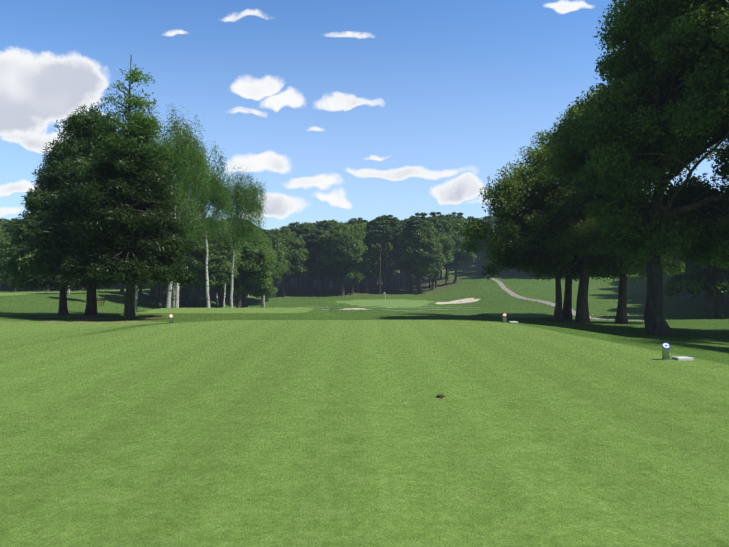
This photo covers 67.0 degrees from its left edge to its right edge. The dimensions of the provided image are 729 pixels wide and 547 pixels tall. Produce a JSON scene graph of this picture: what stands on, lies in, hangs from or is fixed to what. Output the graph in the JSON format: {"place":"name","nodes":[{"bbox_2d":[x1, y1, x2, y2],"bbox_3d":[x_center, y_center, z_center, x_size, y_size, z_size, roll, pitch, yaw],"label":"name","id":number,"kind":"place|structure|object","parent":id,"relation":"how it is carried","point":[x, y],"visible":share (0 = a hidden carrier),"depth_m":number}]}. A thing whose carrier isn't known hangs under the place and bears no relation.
{"place":"outdoors","nodes":[
{"label":"outdoors","id":0,"kind":"place"},
{"bbox_2d":[0,257,728,546],"bbox_3d":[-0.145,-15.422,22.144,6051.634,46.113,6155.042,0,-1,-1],"label":"terrain","id":1,"kind":"structure","parent":0,"point":[278,420],"depth_m":6.64},
{"bbox_2d":[0,218,8,289],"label":"oak tree","id":2,"kind":"object","parent":1,"relation":"on","point":[2,222],"visible":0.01,"depth_m":138.70},
{"bbox_2d":[0,226,12,270],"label":"oak tree","id":3,"kind":"object","parent":1,"relation":"on","point":[3,242],"visible":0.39,"depth_m":97.78},
{"bbox_2d":[0,218,19,291],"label":"pine tree","id":4,"kind":"object","parent":1,"relation":"on","point":[6,226],"visible":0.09,"depth_m":106.11},
{"bbox_2d":[0,207,121,314],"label":"pine tree","id":5,"kind":"object","parent":1,"relation":"on","point":[20,282],"visible":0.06,"depth_m":40.73},
{"bbox_2d":[0,102,169,314],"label":"pine tree","id":6,"kind":"object","parent":1,"relation":"on","point":[41,244],"visible":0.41,"depth_m":32.22},
{"bbox_2d":[55,55,198,319],"bbox_3d":[-12.707,-4.631,30.064,7.198,14.551,7.565,0,-1,32],"label":"conifer tree","id":7,"kind":"object","parent":1,"relation":"on","point":[124,238],"visible":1,"depth_m":28.61},
{"bbox_2d":[138,283,159,305],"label":"oak tree","id":8,"kind":"object","parent":1,"relation":"on","point":[156,302],"depth_m":84.37},
{"bbox_2d":[135,213,168,310],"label":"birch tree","id":9,"kind":"object","parent":1,"relation":"on","point":[136,295],"depth_m":46.61},
{"bbox_2d":[149,284,166,298],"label":"oak tree","id":10,"kind":"object","parent":1,"relation":"on","point":[151,294],"depth_m":96.24},
{"bbox_2d":[147,238,191,307],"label":"oak tree","id":11,"kind":"object","parent":1,"relation":"on","point":[163,304],"visible":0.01,"depth_m":80.22},
{"bbox_2d":[151,227,190,290],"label":"oak tree","id":12,"kind":"object","parent":1,"relation":"on","point":[155,288],"depth_m":92.65},
{"bbox_2d":[169,314,172,323],"bbox_3d":[-7.540,1.800,21.453,0.156,0.415,0.156,0,-1,-1],"label":"tee marker","id":13,"kind":"object","parent":1,"relation":"on","point":[170,318],"visible":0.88,"depth_m":21.39},
{"bbox_2d":[149,105,214,307],"bbox_3d":[-14.412,-5.128,41.233,6.062,15.794,6.486,0,-1,-1],"label":"birch tree","id":14,"kind":"object","parent":1,"relation":"on","point":[184,154],"visible":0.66,"depth_m":40.92},
{"bbox_2d":[180,286,184,299],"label":"oak tree","id":15,"kind":"object","parent":1,"relation":"on","point":[182,294],"depth_m":108.37},
{"bbox_2d":[166,171,202,307],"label":"birch tree","id":16,"kind":"object","parent":1,"relation":"on","point":[173,295],"depth_m":51.49},
{"bbox_2d":[158,115,212,307],"bbox_3d":[-16.128,-5.035,46.409,6.703,17.311,6.620,0,-1,-8],"label":"birch tree","id":17,"kind":"object","parent":1,"relation":"on","point":[186,235],"visible":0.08,"depth_m":45.77},
{"bbox_2d":[181,224,202,306],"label":"oak tree","id":18,"kind":"object","parent":1,"relation":"on","point":[186,288],"depth_m":96.42},
{"bbox_2d":[197,225,206,307],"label":"oak tree","id":19,"kind":"object","parent":1,"relation":"on","point":[204,286],"depth_m":102.63},
{"bbox_2d":[176,138,233,307],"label":"birch tree","id":20,"kind":"object","parent":1,"relation":"on","point":[219,199],"visible":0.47,"depth_m":49.66},
{"bbox_2d":[179,223,241,306],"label":"oak tree","id":21,"kind":"object","parent":1,"relation":"on","point":[220,255],"visible":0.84,"depth_m":77.01},
{"bbox_2d":[212,222,235,307],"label":"oak tree","id":22,"kind":"object","parent":1,"relation":"on","point":[218,292],"visible":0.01,"depth_m":110.08},
{"bbox_2d":[219,226,241,307],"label":"birch tree","id":23,"kind":"object","parent":1,"relation":"on","point":[224,286],"visible":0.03,"depth_m":85.57},
{"bbox_2d":[208,165,266,307],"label":"birch tree","id":24,"kind":"object","parent":1,"relation":"on","point":[244,200],"visible":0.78,"depth_m":55.43},
{"bbox_2d":[214,239,271,307],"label":"oak tree","id":25,"kind":"object","parent":1,"relation":"on","point":[259,285],"visible":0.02,"depth_m":97.29},
{"bbox_2d":[215,219,272,307],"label":"oak tree","id":26,"kind":"object","parent":1,"relation":"on","point":[254,261],"visible":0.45,"depth_m":91.12},
{"bbox_2d":[237,227,278,307],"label":"oak tree","id":27,"kind":"object","parent":1,"relation":"on","point":[269,292],"visible":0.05,"depth_m":107.83},
{"bbox_2d":[242,237,275,307],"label":"oak tree","id":28,"kind":"object","parent":1,"relation":"on","point":[272,270],"visible":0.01,"depth_m":106.50},
{"bbox_2d":[260,229,278,307],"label":"pine tree","id":29,"kind":"object","parent":1,"relation":"on","point":[273,238],"visible":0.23,"depth_m":119.32},
{"bbox_2d":[263,248,277,307],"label":"birch tree","id":30,"kind":"object","parent":1,"relation":"on","point":[274,261],"visible":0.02,"depth_m":126.36},
{"bbox_2d":[260,247,285,304],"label":"oak tree","id":31,"kind":"object","parent":1,"relation":"on","point":[279,266],"visible":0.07,"depth_m":131.23},
{"bbox_2d":[266,231,289,300],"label":"oak tree","id":32,"kind":"object","parent":1,"relation":"on","point":[277,278],"visible":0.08,"depth_m":139.09},
{"bbox_2d":[268,226,310,296],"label":"oak tree","id":33,"kind":"object","parent":1,"relation":"on","point":[298,254],"visible":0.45,"depth_m":156.11},
{"bbox_2d":[279,229,309,293],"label":"oak tree","id":34,"kind":"object","parent":1,"relation":"on","point":[286,288],"visible":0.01,"depth_m":165.93},
{"bbox_2d":[288,222,309,293],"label":"pine tree","id":35,"kind":"object","parent":1,"relation":"on","point":[301,230],"visible":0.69,"depth_m":163.63},
{"bbox_2d":[301,222,310,290],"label":"oak tree","id":36,"kind":"object","parent":1,"relation":"on","point":[309,282],"depth_m":183.89},
{"bbox_2d":[305,229,325,294],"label":"pine tree","id":37,"kind":"object","parent":1,"relation":"on","point":[312,236],"visible":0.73,"depth_m":161.70},
{"bbox_2d":[302,224,331,292],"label":"oak tree","id":38,"kind":"object","parent":1,"relation":"on","point":[312,263],"visible":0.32,"depth_m":165.72},
{"bbox_2d":[316,220,333,292],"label":"pine tree","id":39,"kind":"object","parent":1,"relation":"on","point":[325,225],"visible":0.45,"depth_m":169.69},
{"bbox_2d":[329,220,343,290],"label":"oak tree","id":40,"kind":"object","parent":1,"relation":"on","point":[333,222],"depth_m":184.71},
{"bbox_2d":[316,223,367,295],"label":"oak tree","id":41,"kind":"object","parent":1,"relation":"on","point":[339,242],"visible":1,"depth_m":158.36},
{"bbox_2d":[329,218,375,293],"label":"oak tree","id":42,"kind":"object","parent":1,"relation":"on","point":[367,256],"visible":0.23,"depth_m":165.94},
{"bbox_2d":[340,308,370,309],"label":"bunker sand","id":43,"kind":"structure","parent":1,"relation":"on","point":[355,309],"depth_m":112.15},
{"bbox_2d":[350,217,367,288],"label":"pine tree","id":44,"kind":"object","parent":1,"relation":"on","point":[359,218],"visible":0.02,"depth_m":196.63},
{"bbox_2d":[360,272,367,291],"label":"oak tree","id":45,"kind":"object","parent":1,"relation":"on","point":[361,282],"visible":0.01,"depth_m":177.85},
{"bbox_2d":[352,229,379,292],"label":"oak tree","id":46,"kind":"object","parent":1,"relation":"on","point":[361,263],"visible":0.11,"depth_m":168.85},
{"bbox_2d":[362,222,392,291],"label":"oak tree","id":47,"kind":"object","parent":1,"relation":"on","point":[375,261],"visible":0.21,"depth_m":172.86},
{"bbox_2d":[366,253,391,287],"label":"oak tree","id":48,"kind":"object","parent":1,"relation":"on","point":[382,261],"visible":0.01,"depth_m":201.73},
{"bbox_2d":[366,221,393,293],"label":"pine tree","id":49,"kind":"object","parent":1,"relation":"on","point":[378,231],"visible":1,"depth_m":164.54},
{"bbox_2d":[368,215,399,292],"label":"pine tree","id":50,"kind":"object","parent":1,"relation":"on","point":[388,220],"visible":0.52,"depth_m":169.27},
{"bbox_2d":[379,251,396,287],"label":"oak tree","id":51,"kind":"object","parent":1,"relation":"on","point":[383,267],"visible":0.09,"depth_m":203.00},
{"bbox_2d":[384,224,398,289],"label":"pine tree","id":52,"kind":"object","parent":1,"relation":"on","point":[388,264],"visible":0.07,"depth_m":186.53},
{"bbox_2d":[384,232,399,290],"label":"pine tree","id":53,"kind":"object","parent":1,"relation":"on","point":[394,236],"visible":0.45,"depth_m":179.25},
{"bbox_2d":[383,214,400,289],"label":"pine tree","id":54,"kind":"object","parent":1,"relation":"on","point":[396,219],"visible":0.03,"depth_m":193.19},
{"bbox_2d":[398,224,407,289],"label":"pine tree","id":55,"kind":"object","parent":1,"relation":"on","point":[400,227],"visible":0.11,"depth_m":185.81},
{"bbox_2d":[400,219,405,287],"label":"pine tree","id":56,"kind":"object","parent":1,"relation":"on","point":[402,221],"visible":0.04,"depth_m":208.57},
{"bbox_2d":[391,225,424,290],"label":"oak tree","id":57,"kind":"object","parent":1,"relation":"on","point":[393,251],"visible":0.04,"depth_m":180.24},
{"bbox_2d":[403,212,436,293],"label":"pine tree","id":58,"kind":"object","parent":1,"relation":"on","point":[415,221],"visible":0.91,"depth_m":167.18},
{"bbox_2d":[395,220,445,293],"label":"oak tree","id":59,"kind":"object","parent":1,"relation":"on","point":[422,250],"visible":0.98,"depth_m":166.17},
{"bbox_2d":[411,231,455,289],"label":"oak tree","id":60,"kind":"object","parent":1,"relation":"on","point":[447,242],"visible":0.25,"depth_m":174.97},
{"bbox_2d":[426,217,447,290],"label":"pine tree","id":61,"kind":"object","parent":1,"relation":"on","point":[438,222],"visible":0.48,"depth_m":173.74},
{"bbox_2d":[429,211,449,287],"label":"pine tree","id":62,"kind":"object","parent":1,"relation":"on","point":[440,217],"visible":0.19,"depth_m":189.35},
{"bbox_2d":[445,216,451,284],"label":"pine tree","id":63,"kind":"object","parent":1,"relation":"on","point":[446,264],"visible":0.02,"depth_m":197.89},
{"bbox_2d":[445,214,456,276],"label":"pine tree","id":64,"kind":"object","parent":1,"relation":"on","point":[451,217],"visible":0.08,"depth_m":216.22},
{"bbox_2d":[435,298,479,303],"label":"bunker sand","id":65,"kind":"structure","parent":1,"relation":"on","point":[467,300],"depth_m":129.13},
{"bbox_2d":[451,212,468,261],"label":"pine tree","id":66,"kind":"object","parent":1,"relation":"on","point":[459,215],"visible":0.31,"depth_m":223.83},
{"bbox_2d":[444,219,476,283],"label":"oak tree","id":67,"kind":"object","parent":1,"relation":"on","point":[453,232],"visible":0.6,"depth_m":192.60},
{"bbox_2d":[465,216,477,263],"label":"pine tree","id":68,"kind":"object","parent":1,"relation":"on","point":[470,218],"visible":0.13,"depth_m":280.23},
{"bbox_2d":[474,240,488,265],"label":"oak tree","id":69,"kind":"object","parent":1,"relation":"on","point":[481,253],"visible":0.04,"depth_m":258.23},
{"bbox_2d":[485,220,508,271],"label":"oak tree","id":70,"kind":"object","parent":1,"relation":"on","point":[492,227],"depth_m":227.40},
{"bbox_2d":[503,313,506,321],"bbox_3d":[5.701,1.824,22.391,0.156,0.415,0.156,0,-1,-1],"label":"tee marker","id":71,"kind":"object","parent":1,"relation":"on","point":[504,317],"visible":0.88,"depth_m":22.34},
{"bbox_2d":[458,158,617,320],"bbox_3d":[13.306,-2.611,42.378,12.374,12.779,10.165,0,-1,-1],"label":"tree","id":72,"kind":"object","parent":1,"relation":"on","point":[515,186],"visible":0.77,"depth_m":40.86},
{"bbox_2d":[507,128,620,320],"bbox_3d":[15.913,-3.881,44.184,8.430,15.297,11.771,0,-1,-1],"label":"tree","id":73,"kind":"object","parent":1,"relation":"on","point":[540,154],"visible":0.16,"depth_m":41.99},
{"bbox_2d":[529,88,639,322],"bbox_3d":[18.114,-5.748,44.075,10.994,19.637,10.494,0,-1,-1],"label":"tree","id":74,"kind":"object","parent":1,"relation":"on","point":[598,272],"visible":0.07,"depth_m":42.41},
{"bbox_2d":[523,86,654,322],"bbox_3d":[17.566,-5.270,42.806,10.064,18.431,11.686,0,-1,-1],"label":"tree","id":75,"kind":"object","parent":1,"relation":"on","point":[581,316],"visible":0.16,"depth_m":40.90},
{"bbox_2d":[563,110,692,323],"bbox_3d":[21.107,-4.646,42.373,13.682,17.342,10.366,0,-1,-1],"label":"tree","id":76,"kind":"object","parent":1,"relation":"on","point":[621,312],"visible":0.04,"depth_m":42.05},
{"bbox_2d":[535,0,728,334],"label":"oak tree","id":77,"kind":"object","parent":1,"relation":"on","point":[665,102],"visible":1,"depth_m":29.13},
{"bbox_2d":[662,342,669,359],"bbox_3d":[6.413,1.679,11.699,0.156,0.415,0.156,0,-1,-1],"label":"tee marker","id":78,"kind":"object","parent":1,"relation":"on","point":[665,350],"visible":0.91,"depth_m":11.65},
{"bbox_2d":[679,290,685,295],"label":"oak tree","id":79,"kind":"object","parent":1,"relation":"on","point":[683,293],"depth_m":115.77},
{"bbox_2d":[672,356,693,360],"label":"stone slab","id":80,"kind":"structure","parent":1,"relation":"on","point":[681,358],"depth_m":11.63},
{"bbox_2d":[668,253,716,311],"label":"oak tree","id":81,"kind":"object","parent":1,"relation":"on","point":[714,297],"visible":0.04,"depth_m":71.60},
{"bbox_2d":[663,249,728,317],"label":"oak tree","id":82,"kind":"object","parent":1,"relation":"on","point":[686,280],"visible":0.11,"depth_m":60.80},
{"bbox_2d":[678,252,728,317],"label":"oak tree","id":83,"kind":"object","parent":1,"relation":"on","point":[721,284],"visible":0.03,"depth_m":59.52},
{"bbox_2d":[700,290,707,299],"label":"oak tree","id":84,"kind":"object","parent":1,"relation":"on","point":[703,296],"depth_m":97.45},
{"bbox_2d":[0,0,728,229],"label":"sky","id":85,"kind":"structure","parent":0,"point":[345,110]},
{"bbox_2d":[299,306,482,311],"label":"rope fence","id":86,"kind":"object","parent":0,"point":[395,310],"visible":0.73,"depth_m":75.59},
{"bbox_2d":[443,270,670,321],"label":"cart path","id":87,"kind":"structure","parent":0,"point":[503,287],"depth_m":117.49},
{"bbox_2d":[507,294,642,321],"bbox_3d":[28.054,4.820,87.537,11.219,1.872,84.325,0,-1,-1],"label":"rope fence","id":88,"kind":"object","parent":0,"point":[591,314],"depth_m":55.22}
]}

